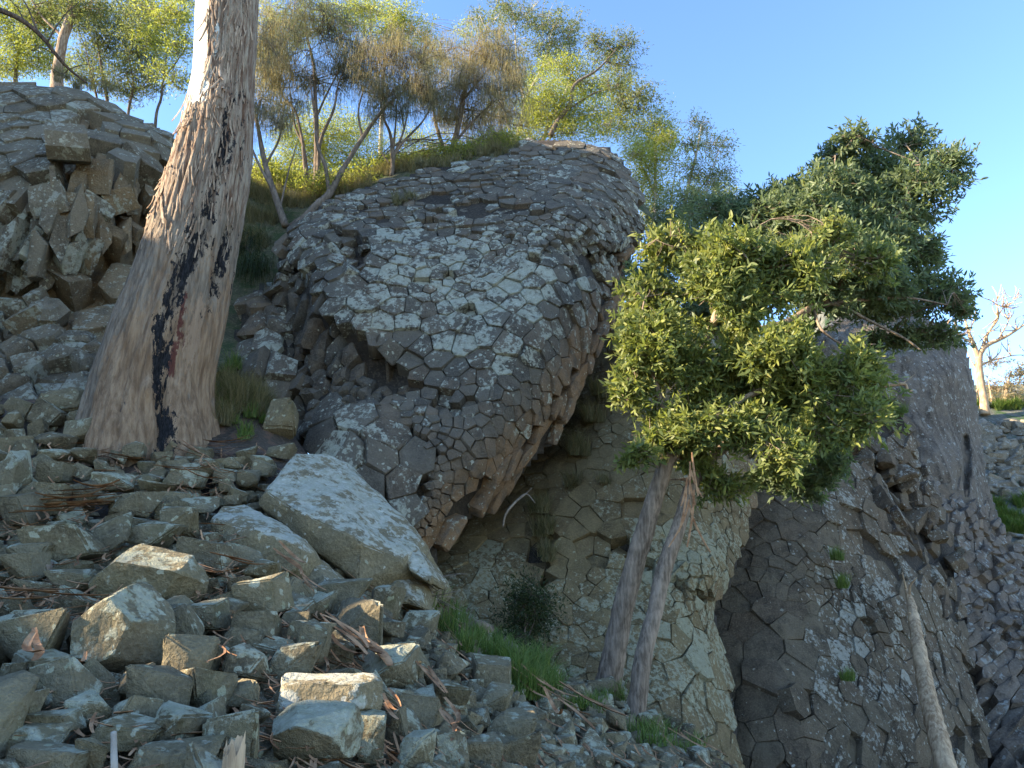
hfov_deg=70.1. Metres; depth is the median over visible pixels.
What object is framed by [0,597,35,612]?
rock
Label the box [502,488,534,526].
branch
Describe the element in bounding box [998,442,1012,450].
boulder
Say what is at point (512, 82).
she oak tree
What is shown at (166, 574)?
boulder
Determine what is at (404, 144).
wattle tree
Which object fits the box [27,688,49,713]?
rock
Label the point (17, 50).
wattle tree
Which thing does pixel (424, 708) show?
rock
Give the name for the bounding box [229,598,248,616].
rock
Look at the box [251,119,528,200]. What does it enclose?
grass
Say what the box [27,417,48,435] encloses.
rock
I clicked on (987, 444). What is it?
boulder
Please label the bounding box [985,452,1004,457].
boulder
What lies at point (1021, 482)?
boulder
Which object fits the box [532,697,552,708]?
rock
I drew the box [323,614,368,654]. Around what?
bark strip
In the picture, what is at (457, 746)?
rock
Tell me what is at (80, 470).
rock
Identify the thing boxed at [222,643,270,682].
rock
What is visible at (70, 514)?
rock
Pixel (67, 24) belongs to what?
gum tree
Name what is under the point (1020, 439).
boulder
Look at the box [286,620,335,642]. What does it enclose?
rock
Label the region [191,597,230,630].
rock
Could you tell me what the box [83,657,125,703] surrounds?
rock
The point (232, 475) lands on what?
rock
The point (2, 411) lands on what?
rock
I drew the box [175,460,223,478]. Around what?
rock
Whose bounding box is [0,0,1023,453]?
sky
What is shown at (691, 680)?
rock wall
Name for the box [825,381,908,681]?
grass
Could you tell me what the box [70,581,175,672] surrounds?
boulder
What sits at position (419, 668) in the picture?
rock
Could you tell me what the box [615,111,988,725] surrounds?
wattle tree
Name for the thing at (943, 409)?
rock pillar
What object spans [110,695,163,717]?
rock
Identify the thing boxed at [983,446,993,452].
boulder
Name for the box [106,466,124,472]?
rock
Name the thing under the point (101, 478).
rock
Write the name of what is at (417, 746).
rock
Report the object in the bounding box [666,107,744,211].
gum tree
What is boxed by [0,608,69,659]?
rock
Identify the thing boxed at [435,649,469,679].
rock
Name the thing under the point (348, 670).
rock
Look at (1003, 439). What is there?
boulder
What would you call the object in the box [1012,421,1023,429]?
boulder
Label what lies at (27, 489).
rock
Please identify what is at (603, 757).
rock
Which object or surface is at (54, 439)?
rock
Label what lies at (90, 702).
rock
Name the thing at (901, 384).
branch
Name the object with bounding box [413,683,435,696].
rock
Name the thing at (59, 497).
bark strip
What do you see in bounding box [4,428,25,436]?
rock
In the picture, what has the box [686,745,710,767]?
rock
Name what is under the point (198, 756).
rock
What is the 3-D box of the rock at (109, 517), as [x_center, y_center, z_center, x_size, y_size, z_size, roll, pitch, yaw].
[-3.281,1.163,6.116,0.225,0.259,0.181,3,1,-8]
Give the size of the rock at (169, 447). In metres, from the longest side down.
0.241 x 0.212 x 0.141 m
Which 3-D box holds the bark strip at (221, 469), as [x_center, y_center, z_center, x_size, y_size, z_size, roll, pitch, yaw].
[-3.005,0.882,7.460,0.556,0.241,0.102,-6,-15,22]
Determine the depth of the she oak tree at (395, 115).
18.51 m
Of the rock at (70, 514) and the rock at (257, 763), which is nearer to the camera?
the rock at (257, 763)
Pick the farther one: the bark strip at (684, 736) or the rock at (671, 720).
the rock at (671, 720)
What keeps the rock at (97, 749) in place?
on the stones
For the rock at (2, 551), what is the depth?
5.02 m
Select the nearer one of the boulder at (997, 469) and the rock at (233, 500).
the rock at (233, 500)
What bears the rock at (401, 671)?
on the stones
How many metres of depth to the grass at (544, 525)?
12.30 m
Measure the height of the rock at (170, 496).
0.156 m
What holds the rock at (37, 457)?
on the stones
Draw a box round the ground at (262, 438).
[0,398,731,767]
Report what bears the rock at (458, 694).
on the stones
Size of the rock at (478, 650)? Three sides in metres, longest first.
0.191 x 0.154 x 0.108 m
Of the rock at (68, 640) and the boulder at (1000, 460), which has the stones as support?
the rock at (68, 640)
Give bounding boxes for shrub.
[234,223,279,294]
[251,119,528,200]
[488,555,572,656]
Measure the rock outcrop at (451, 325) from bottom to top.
11.103 m
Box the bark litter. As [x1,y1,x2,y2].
[0,443,741,767]
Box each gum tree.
[6,0,121,86]
[257,0,478,156]
[464,0,589,139]
[548,20,673,136]
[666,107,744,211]
[976,355,1023,401]
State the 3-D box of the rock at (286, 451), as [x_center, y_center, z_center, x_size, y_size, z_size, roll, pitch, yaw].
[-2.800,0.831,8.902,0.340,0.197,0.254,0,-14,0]
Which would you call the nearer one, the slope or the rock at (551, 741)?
the rock at (551, 741)
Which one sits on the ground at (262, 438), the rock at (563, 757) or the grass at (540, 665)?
the grass at (540, 665)
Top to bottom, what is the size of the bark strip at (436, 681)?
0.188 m
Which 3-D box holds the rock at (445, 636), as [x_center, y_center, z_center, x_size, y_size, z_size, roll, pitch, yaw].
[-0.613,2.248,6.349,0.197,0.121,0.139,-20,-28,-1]
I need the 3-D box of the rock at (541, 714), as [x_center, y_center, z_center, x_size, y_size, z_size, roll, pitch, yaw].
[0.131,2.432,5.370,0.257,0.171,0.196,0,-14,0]
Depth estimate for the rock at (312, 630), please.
4.29 m
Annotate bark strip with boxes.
[0,585,71,596]
[0,588,86,600]
[8,506,86,512]
[21,627,46,660]
[23,497,112,508]
[23,587,109,595]
[35,487,114,504]
[40,496,120,506]
[46,488,136,495]
[53,479,128,490]
[95,450,122,454]
[109,454,145,458]
[155,464,209,469]
[172,440,208,457]
[172,466,230,485]
[196,454,214,469]
[197,562,239,574]
[199,460,239,480]
[203,435,253,449]
[206,636,236,661]
[208,552,262,567]
[273,540,305,573]
[281,566,325,591]
[320,613,377,647]
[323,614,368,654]
[357,626,392,665]
[382,687,400,718]
[416,660,447,692]
[439,697,460,740]
[512,664,577,705]
[515,662,564,694]
[536,687,595,729]
[557,681,628,716]
[668,452,710,551]
[668,727,725,754]
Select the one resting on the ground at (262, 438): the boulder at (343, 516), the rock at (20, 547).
the boulder at (343, 516)
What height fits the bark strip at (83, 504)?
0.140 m
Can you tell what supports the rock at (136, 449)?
on the ground at (262, 438)
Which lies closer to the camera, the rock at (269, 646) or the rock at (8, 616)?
the rock at (8, 616)
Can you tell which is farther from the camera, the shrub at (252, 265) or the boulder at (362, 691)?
the shrub at (252, 265)
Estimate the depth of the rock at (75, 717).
2.84 m
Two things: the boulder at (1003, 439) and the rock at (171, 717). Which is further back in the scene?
the boulder at (1003, 439)
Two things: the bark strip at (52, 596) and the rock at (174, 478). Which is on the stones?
the rock at (174, 478)
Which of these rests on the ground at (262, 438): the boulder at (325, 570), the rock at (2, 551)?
the boulder at (325, 570)
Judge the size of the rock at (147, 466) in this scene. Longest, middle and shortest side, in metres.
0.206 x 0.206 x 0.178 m
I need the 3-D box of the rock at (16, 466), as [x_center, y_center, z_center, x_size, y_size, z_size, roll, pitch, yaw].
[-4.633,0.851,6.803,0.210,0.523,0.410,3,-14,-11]
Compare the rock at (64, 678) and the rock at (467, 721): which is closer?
the rock at (64, 678)
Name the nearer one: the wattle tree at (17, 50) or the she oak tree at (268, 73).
the she oak tree at (268, 73)
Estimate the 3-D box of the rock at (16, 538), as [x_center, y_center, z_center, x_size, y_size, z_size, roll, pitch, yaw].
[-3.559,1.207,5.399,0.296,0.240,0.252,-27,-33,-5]
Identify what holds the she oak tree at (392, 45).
on the hillside
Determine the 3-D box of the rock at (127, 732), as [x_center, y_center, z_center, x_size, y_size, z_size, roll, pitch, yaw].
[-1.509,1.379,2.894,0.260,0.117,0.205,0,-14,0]
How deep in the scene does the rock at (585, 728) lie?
5.69 m
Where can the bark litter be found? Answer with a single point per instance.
(95, 722)
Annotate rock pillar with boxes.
[814,310,1005,536]
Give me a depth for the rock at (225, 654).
3.90 m
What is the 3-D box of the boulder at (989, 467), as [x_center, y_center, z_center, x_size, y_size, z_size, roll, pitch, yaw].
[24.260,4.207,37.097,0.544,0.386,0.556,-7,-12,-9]
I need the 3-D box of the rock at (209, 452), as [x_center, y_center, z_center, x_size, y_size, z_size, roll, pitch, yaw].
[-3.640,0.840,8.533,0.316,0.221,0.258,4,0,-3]
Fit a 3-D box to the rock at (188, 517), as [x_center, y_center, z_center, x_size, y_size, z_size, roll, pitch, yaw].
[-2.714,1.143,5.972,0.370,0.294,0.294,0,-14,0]
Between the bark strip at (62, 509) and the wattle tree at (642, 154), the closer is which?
the bark strip at (62, 509)
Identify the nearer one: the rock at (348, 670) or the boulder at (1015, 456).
the rock at (348, 670)
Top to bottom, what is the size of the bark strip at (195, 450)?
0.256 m
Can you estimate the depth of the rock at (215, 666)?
3.80 m
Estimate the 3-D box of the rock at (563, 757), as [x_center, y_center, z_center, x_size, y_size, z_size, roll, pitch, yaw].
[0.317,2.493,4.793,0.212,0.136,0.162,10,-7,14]
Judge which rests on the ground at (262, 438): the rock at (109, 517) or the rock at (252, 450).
the rock at (252, 450)
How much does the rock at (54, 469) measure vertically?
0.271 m
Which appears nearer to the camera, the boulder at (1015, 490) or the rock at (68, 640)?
the rock at (68, 640)
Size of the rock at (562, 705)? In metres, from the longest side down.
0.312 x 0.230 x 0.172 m
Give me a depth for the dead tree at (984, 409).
43.76 m
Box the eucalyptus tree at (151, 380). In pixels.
[75,0,258,466]
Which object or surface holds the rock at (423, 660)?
on the stones
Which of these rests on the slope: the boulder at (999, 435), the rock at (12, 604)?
the boulder at (999, 435)
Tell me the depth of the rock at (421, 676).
4.96 m
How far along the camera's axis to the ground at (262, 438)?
9.03 m
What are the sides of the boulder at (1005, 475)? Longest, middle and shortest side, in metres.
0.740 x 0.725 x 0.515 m
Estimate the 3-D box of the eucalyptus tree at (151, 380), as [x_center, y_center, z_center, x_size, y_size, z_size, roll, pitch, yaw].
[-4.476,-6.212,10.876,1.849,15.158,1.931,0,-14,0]
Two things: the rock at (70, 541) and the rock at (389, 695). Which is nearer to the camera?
the rock at (389, 695)
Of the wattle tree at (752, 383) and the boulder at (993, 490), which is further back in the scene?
the boulder at (993, 490)
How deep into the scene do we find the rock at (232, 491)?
7.28 m
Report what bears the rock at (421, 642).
on the stones
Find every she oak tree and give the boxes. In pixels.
[253,0,309,228]
[254,0,390,191]
[289,15,450,225]
[348,70,458,175]
[405,12,552,154]
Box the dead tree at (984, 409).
[947,284,1023,415]
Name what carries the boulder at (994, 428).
on the slope
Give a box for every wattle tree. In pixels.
[0,0,89,83]
[45,0,187,114]
[116,0,194,127]
[253,93,387,171]
[298,119,521,171]
[504,45,649,146]
[595,202,911,688]
[613,92,695,230]
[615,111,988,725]
[637,177,749,277]
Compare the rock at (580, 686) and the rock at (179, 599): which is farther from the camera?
the rock at (580, 686)
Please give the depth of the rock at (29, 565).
4.64 m
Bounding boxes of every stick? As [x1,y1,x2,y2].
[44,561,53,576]
[110,731,117,767]
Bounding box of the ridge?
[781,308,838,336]
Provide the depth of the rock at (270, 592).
4.77 m
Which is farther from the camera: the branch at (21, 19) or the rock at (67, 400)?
the branch at (21, 19)
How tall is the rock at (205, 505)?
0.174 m
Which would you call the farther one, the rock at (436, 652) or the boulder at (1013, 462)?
the boulder at (1013, 462)
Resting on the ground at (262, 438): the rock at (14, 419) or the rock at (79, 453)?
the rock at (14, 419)
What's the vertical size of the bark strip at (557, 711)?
0.244 m
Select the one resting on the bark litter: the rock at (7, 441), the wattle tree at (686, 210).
the rock at (7, 441)
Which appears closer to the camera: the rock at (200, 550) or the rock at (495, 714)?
the rock at (495, 714)
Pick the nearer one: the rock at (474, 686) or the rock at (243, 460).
the rock at (474, 686)
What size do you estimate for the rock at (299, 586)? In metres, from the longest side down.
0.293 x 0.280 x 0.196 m
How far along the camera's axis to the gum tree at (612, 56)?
23.37 m
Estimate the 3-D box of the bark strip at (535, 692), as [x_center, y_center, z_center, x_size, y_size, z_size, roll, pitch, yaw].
[0.261,2.469,6.034,0.648,0.281,0.172,-8,-16,28]
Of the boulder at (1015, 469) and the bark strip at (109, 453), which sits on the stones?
the bark strip at (109, 453)
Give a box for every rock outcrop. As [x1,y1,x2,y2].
[0,82,174,400]
[229,282,304,445]
[263,137,645,563]
[927,475,1023,767]
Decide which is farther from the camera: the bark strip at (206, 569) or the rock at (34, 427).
the rock at (34, 427)
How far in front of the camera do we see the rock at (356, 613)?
4.98 m
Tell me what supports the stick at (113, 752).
on the rock
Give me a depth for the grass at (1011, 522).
32.42 m
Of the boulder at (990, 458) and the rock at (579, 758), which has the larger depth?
the boulder at (990, 458)
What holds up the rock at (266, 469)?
on the ground at (262, 438)
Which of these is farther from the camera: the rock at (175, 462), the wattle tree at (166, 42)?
the wattle tree at (166, 42)
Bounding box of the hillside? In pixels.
[172,139,652,375]
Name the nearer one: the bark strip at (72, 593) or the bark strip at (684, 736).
the bark strip at (72, 593)
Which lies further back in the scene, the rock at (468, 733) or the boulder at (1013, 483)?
the boulder at (1013, 483)
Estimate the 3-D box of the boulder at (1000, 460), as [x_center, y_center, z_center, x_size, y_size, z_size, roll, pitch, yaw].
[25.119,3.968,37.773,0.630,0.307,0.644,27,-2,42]
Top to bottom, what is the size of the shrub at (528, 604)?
1.406 m
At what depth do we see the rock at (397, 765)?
3.30 m
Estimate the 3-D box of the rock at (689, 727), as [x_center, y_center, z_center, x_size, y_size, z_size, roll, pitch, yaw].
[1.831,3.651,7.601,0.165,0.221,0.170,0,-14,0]
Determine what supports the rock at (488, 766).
on the ground at (262, 438)
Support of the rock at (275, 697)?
on the stones
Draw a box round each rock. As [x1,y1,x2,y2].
[0,404,4,415]
[0,436,33,452]
[0,450,7,460]
[0,450,32,493]
[0,483,19,495]
[0,491,48,527]
[0,546,7,570]
[0,551,51,580]
[0,572,8,585]
[0,588,9,615]
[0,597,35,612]
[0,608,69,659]
[0,614,15,620]
[0,646,11,667]
[0,662,26,675]
[0,758,19,767]
[1,410,24,428]
[2,396,33,419]
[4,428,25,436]
[5,739,89,767]
[6,542,53,553]
[6,722,73,755]
[7,535,19,545]
[10,609,67,635]
[11,579,52,597]
[11,648,71,670]
[12,439,38,454]
[16,523,108,561]
[17,481,36,493]
[25,708,86,731]
[26,398,66,426]
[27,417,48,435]
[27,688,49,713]
[28,656,103,710]
[31,453,52,476]
[33,429,43,436]
[33,432,78,449]
[34,458,74,482]
[35,482,72,500]
[36,449,71,460]
[37,559,57,581]
[39,387,83,413]
[42,569,97,589]
[46,520,65,524]
[47,500,72,515]
[47,585,99,615]
[53,559,93,569]
[57,509,87,525]
[63,417,91,443]
[63,689,112,726]
[65,410,76,420]
[66,635,70,652]
[69,480,101,500]
[70,447,97,465]
[72,462,93,480]
[75,737,107,767]
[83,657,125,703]
[90,512,132,556]
[90,712,162,752]
[91,472,134,492]
[93,459,108,471]
[96,493,117,505]
[103,510,133,522]
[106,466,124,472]
[108,499,116,514]
[109,450,127,464]
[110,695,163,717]
[111,491,165,517]
[118,662,155,696]
[121,441,146,460]
[124,521,186,547]
[125,664,192,705]
[128,734,225,767]
[132,517,155,526]
[135,474,164,491]
[137,461,155,474]
[137,479,175,491]
[148,461,167,477]
[151,451,173,465]
[153,700,212,740]
[154,500,188,520]
[159,506,198,538]
[160,491,193,502]
[161,633,220,670]
[162,469,208,488]
[164,441,176,450]
[165,459,189,471]
[167,595,193,604]
[170,603,204,634]
[174,456,194,462]
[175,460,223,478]
[176,536,233,572]
[180,496,219,513]
[180,667,237,712]
[184,741,221,767]
[186,446,213,459]
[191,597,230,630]
[193,457,215,461]
[195,689,213,707]
[198,694,225,735]
[199,578,219,601]
[202,532,224,541]
[202,709,259,759]
[209,591,233,599]
[210,646,222,670]
[213,467,237,483]
[215,457,250,465]
[218,478,236,493]
[219,645,229,669]
[220,627,263,647]
[222,457,248,470]
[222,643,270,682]
[223,494,243,505]
[226,542,263,574]
[226,576,251,591]
[227,487,247,504]
[227,678,259,706]
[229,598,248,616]
[229,610,281,638]
[231,571,294,612]
[236,446,257,457]
[236,470,261,488]
[239,704,270,723]
[243,559,281,578]
[244,756,284,767]
[247,455,275,469]
[250,459,277,476]
[252,636,294,664]
[259,641,322,685]
[262,397,298,438]
[266,443,296,459]
[273,688,280,705]
[278,591,315,617]
[281,609,309,635]
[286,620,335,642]
[290,577,316,597]
[297,618,331,666]
[309,590,337,612]
[313,591,331,619]
[315,578,373,604]
[317,761,341,767]
[319,668,361,672]
[324,559,347,578]
[328,630,355,668]
[333,597,383,650]
[356,709,386,766]
[361,643,419,687]
[371,585,405,619]
[372,669,386,687]
[380,687,413,711]
[383,617,405,637]
[384,607,392,618]
[384,708,423,753]
[386,706,407,752]
[388,641,429,669]
[391,761,407,767]
[397,728,436,767]
[399,693,444,726]
[402,610,440,634]
[404,635,426,650]
[405,625,430,644]
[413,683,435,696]
[418,661,421,679]
[419,664,425,678]
[424,672,444,684]
[432,677,471,705]
[434,650,458,655]
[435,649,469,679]
[435,730,469,767]
[437,631,450,642]
[458,715,478,732]
[462,729,471,736]
[466,680,485,700]
[467,731,502,767]
[469,653,510,688]
[472,706,490,730]
[474,646,485,652]
[480,681,514,711]
[484,764,493,767]
[485,706,537,736]
[490,710,500,720]
[502,732,541,767]
[514,700,546,720]
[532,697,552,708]
[537,731,551,738]
[540,756,554,764]
[541,738,555,744]
[547,709,574,729]
[547,752,571,760]
[554,720,577,744]
[556,734,574,746]
[559,694,571,708]
[561,743,583,755]
[568,752,594,767]
[572,681,586,692]
[578,726,588,740]
[579,726,614,765]
[581,717,596,726]
[587,676,617,693]
[589,748,612,767]
[600,732,615,744]
[606,710,626,730]
[612,740,627,755]
[615,758,638,767]
[628,750,643,762]
[635,709,664,733]
[649,760,659,765]
[659,752,679,767]
[664,714,681,734]
[680,723,695,739]
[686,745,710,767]
[711,758,723,763]
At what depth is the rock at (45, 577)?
4.87 m
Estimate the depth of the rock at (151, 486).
6.98 m
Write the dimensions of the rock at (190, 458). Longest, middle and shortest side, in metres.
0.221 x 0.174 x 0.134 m
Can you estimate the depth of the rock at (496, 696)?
5.17 m
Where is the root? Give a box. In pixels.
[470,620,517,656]
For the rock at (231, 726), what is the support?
on the bark litter
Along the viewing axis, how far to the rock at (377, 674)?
4.34 m
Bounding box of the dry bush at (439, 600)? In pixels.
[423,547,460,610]
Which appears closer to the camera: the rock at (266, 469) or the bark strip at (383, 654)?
the bark strip at (383, 654)
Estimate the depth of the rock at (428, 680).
5.09 m
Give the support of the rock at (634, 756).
on the stones
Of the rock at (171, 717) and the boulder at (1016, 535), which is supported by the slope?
the boulder at (1016, 535)
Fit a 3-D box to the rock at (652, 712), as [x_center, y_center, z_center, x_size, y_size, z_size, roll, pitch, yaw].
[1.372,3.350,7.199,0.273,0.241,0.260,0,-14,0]
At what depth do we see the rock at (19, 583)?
4.45 m
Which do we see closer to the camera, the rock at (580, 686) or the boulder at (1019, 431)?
the rock at (580, 686)
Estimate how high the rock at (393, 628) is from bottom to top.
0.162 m
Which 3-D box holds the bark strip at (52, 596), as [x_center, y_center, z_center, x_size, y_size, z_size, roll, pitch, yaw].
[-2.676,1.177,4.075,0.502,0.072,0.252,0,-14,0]
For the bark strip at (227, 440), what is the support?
on the rock at (209, 452)
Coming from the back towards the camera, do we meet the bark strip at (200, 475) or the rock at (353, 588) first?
the bark strip at (200, 475)
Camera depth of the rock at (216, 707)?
3.22 m
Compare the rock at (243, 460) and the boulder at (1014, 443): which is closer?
the rock at (243, 460)
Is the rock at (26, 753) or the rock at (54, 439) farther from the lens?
the rock at (54, 439)
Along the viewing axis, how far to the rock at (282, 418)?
9.79 m
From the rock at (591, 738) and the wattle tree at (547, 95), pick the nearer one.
the rock at (591, 738)
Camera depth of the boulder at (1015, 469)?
35.98 m
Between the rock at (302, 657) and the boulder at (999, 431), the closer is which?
the rock at (302, 657)
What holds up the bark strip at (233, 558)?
on the bark litter
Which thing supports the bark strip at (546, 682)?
on the grass at (540, 665)
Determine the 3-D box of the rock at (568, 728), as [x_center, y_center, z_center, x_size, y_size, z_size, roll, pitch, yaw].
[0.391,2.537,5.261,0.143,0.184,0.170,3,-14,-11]
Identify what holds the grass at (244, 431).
on the ground at (262, 438)
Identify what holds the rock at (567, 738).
on the stones
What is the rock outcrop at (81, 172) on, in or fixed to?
on the hillside
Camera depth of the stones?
5.23 m
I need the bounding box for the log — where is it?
[902,572,957,767]
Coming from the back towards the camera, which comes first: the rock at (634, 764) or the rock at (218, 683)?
the rock at (634, 764)
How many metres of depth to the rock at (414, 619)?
6.15 m
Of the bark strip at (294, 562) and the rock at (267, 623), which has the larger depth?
the bark strip at (294, 562)
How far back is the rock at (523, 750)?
4.33 m
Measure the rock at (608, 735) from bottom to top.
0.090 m
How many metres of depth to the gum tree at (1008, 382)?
45.23 m
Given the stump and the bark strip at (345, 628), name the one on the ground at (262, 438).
the stump
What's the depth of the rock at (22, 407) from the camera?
8.96 m
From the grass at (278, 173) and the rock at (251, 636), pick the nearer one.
the rock at (251, 636)
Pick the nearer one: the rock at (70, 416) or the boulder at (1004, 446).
the rock at (70, 416)
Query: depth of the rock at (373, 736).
3.45 m
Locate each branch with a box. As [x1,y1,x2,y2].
[0,0,87,83]
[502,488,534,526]
[878,374,914,391]
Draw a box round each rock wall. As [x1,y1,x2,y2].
[437,307,766,767]
[714,343,990,767]
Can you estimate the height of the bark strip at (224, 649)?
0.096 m
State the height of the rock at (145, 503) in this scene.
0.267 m
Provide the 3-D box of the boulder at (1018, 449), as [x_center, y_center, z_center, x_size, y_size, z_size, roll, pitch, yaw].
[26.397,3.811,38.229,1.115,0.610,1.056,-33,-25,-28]
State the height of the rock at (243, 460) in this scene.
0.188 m
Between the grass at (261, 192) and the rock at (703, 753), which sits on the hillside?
the grass at (261, 192)
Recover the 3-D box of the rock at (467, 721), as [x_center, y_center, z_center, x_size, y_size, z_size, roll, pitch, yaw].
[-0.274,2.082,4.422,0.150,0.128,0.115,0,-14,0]
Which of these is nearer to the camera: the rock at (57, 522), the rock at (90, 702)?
the rock at (90, 702)
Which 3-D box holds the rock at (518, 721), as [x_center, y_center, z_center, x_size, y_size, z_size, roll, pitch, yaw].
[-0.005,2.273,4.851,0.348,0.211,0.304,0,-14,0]
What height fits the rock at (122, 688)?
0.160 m
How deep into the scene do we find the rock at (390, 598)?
6.01 m
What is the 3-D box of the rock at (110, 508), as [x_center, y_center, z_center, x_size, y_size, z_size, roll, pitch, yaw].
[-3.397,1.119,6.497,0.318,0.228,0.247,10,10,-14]
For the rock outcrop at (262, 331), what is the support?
on the hillside
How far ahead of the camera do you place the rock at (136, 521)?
5.89 m
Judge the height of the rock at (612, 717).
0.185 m
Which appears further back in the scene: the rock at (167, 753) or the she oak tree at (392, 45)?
the she oak tree at (392, 45)
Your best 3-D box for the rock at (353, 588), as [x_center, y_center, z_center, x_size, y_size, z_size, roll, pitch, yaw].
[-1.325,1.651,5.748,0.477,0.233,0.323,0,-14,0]
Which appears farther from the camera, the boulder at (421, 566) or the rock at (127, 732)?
the boulder at (421, 566)
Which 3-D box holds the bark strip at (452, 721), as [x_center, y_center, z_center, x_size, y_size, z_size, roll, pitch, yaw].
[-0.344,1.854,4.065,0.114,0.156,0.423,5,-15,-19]
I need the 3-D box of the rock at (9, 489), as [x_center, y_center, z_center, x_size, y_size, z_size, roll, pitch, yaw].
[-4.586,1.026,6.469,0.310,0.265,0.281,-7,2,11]
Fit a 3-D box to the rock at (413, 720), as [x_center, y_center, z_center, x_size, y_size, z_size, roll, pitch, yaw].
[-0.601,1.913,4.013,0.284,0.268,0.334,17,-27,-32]
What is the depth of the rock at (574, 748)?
4.92 m
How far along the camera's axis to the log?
10.94 m
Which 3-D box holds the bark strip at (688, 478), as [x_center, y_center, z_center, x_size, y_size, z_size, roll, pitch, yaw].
[1.949,1.311,8.146,0.475,1.110,0.027,0,-14,0]
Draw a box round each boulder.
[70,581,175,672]
[88,543,208,602]
[210,504,323,578]
[258,454,452,604]
[271,700,363,760]
[275,672,382,715]
[306,559,344,584]
[389,579,438,609]
[407,549,446,589]
[978,418,987,424]
[981,425,993,433]
[982,442,992,448]
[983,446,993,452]
[983,453,997,463]
[984,424,998,430]
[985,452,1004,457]
[985,464,995,469]
[985,476,1001,487]
[988,473,1004,479]
[988,484,998,494]
[989,484,998,488]
[991,434,1005,440]
[991,445,998,451]
[992,429,1002,433]
[993,450,1008,460]
[993,466,1023,474]
[994,457,1004,462]
[996,421,1011,428]
[997,437,1014,448]
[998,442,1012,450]
[998,472,1017,478]
[998,488,1012,496]
[1000,466,1019,472]
[1003,458,1023,466]
[1004,487,1021,500]
[1006,454,1021,459]
[1006,532,1023,538]
[1009,440,1018,447]
[1010,427,1023,435]
[1010,477,1019,487]
[1011,473,1021,481]
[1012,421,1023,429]
[1012,443,1023,456]
[1016,436,1023,443]
[1019,479,1023,486]
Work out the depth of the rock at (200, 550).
5.28 m
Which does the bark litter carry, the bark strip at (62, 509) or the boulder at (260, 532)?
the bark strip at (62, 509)
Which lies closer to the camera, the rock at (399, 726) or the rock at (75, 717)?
the rock at (75, 717)
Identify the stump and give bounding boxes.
[222,730,245,767]
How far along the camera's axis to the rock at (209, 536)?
5.84 m
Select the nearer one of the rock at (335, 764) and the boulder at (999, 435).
the rock at (335, 764)
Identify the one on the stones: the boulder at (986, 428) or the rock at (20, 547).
the rock at (20, 547)
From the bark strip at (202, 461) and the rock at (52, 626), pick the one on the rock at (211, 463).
the bark strip at (202, 461)
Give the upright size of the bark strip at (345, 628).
0.209 m
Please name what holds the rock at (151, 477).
on the stones
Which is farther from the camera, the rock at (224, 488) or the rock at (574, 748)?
the rock at (224, 488)
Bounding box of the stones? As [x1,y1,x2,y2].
[0,412,738,767]
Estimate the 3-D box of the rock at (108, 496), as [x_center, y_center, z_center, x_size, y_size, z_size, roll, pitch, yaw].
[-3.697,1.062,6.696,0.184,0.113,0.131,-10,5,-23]
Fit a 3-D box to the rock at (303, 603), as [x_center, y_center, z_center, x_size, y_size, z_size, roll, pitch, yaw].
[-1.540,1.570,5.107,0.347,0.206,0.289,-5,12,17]
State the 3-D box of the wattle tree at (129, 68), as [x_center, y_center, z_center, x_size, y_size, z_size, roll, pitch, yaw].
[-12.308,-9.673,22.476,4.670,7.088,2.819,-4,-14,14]
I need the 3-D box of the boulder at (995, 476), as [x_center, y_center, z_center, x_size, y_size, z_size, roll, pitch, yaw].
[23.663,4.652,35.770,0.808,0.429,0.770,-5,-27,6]
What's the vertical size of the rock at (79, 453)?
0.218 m
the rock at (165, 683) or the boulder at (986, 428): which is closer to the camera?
the rock at (165, 683)
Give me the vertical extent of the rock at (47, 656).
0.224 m
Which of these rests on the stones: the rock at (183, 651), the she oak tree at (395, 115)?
the rock at (183, 651)
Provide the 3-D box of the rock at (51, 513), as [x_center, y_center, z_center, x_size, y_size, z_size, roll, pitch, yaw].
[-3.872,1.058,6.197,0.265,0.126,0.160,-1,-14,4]
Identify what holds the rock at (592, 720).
on the stones
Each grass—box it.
[47,60,532,205]
[210,358,288,426]
[216,346,269,439]
[237,148,463,267]
[433,573,710,751]
[514,374,614,561]
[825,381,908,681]
[977,394,1023,533]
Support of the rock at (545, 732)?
on the stones
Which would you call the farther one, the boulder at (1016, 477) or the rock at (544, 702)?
the boulder at (1016, 477)
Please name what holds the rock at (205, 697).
on the stones
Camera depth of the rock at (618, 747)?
5.48 m
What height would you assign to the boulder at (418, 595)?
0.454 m
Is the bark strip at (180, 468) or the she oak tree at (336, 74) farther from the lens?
the she oak tree at (336, 74)
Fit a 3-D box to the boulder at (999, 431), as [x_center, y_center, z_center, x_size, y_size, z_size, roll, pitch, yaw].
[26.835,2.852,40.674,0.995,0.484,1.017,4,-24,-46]
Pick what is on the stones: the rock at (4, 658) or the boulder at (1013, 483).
the rock at (4, 658)
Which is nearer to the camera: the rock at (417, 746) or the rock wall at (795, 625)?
the rock at (417, 746)
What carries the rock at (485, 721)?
on the stones
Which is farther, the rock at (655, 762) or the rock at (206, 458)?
the rock at (206, 458)
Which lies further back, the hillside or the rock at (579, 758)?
the hillside
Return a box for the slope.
[974,384,1023,541]
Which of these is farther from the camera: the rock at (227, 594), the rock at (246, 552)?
the rock at (246, 552)
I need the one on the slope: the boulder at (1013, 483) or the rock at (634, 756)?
the boulder at (1013, 483)

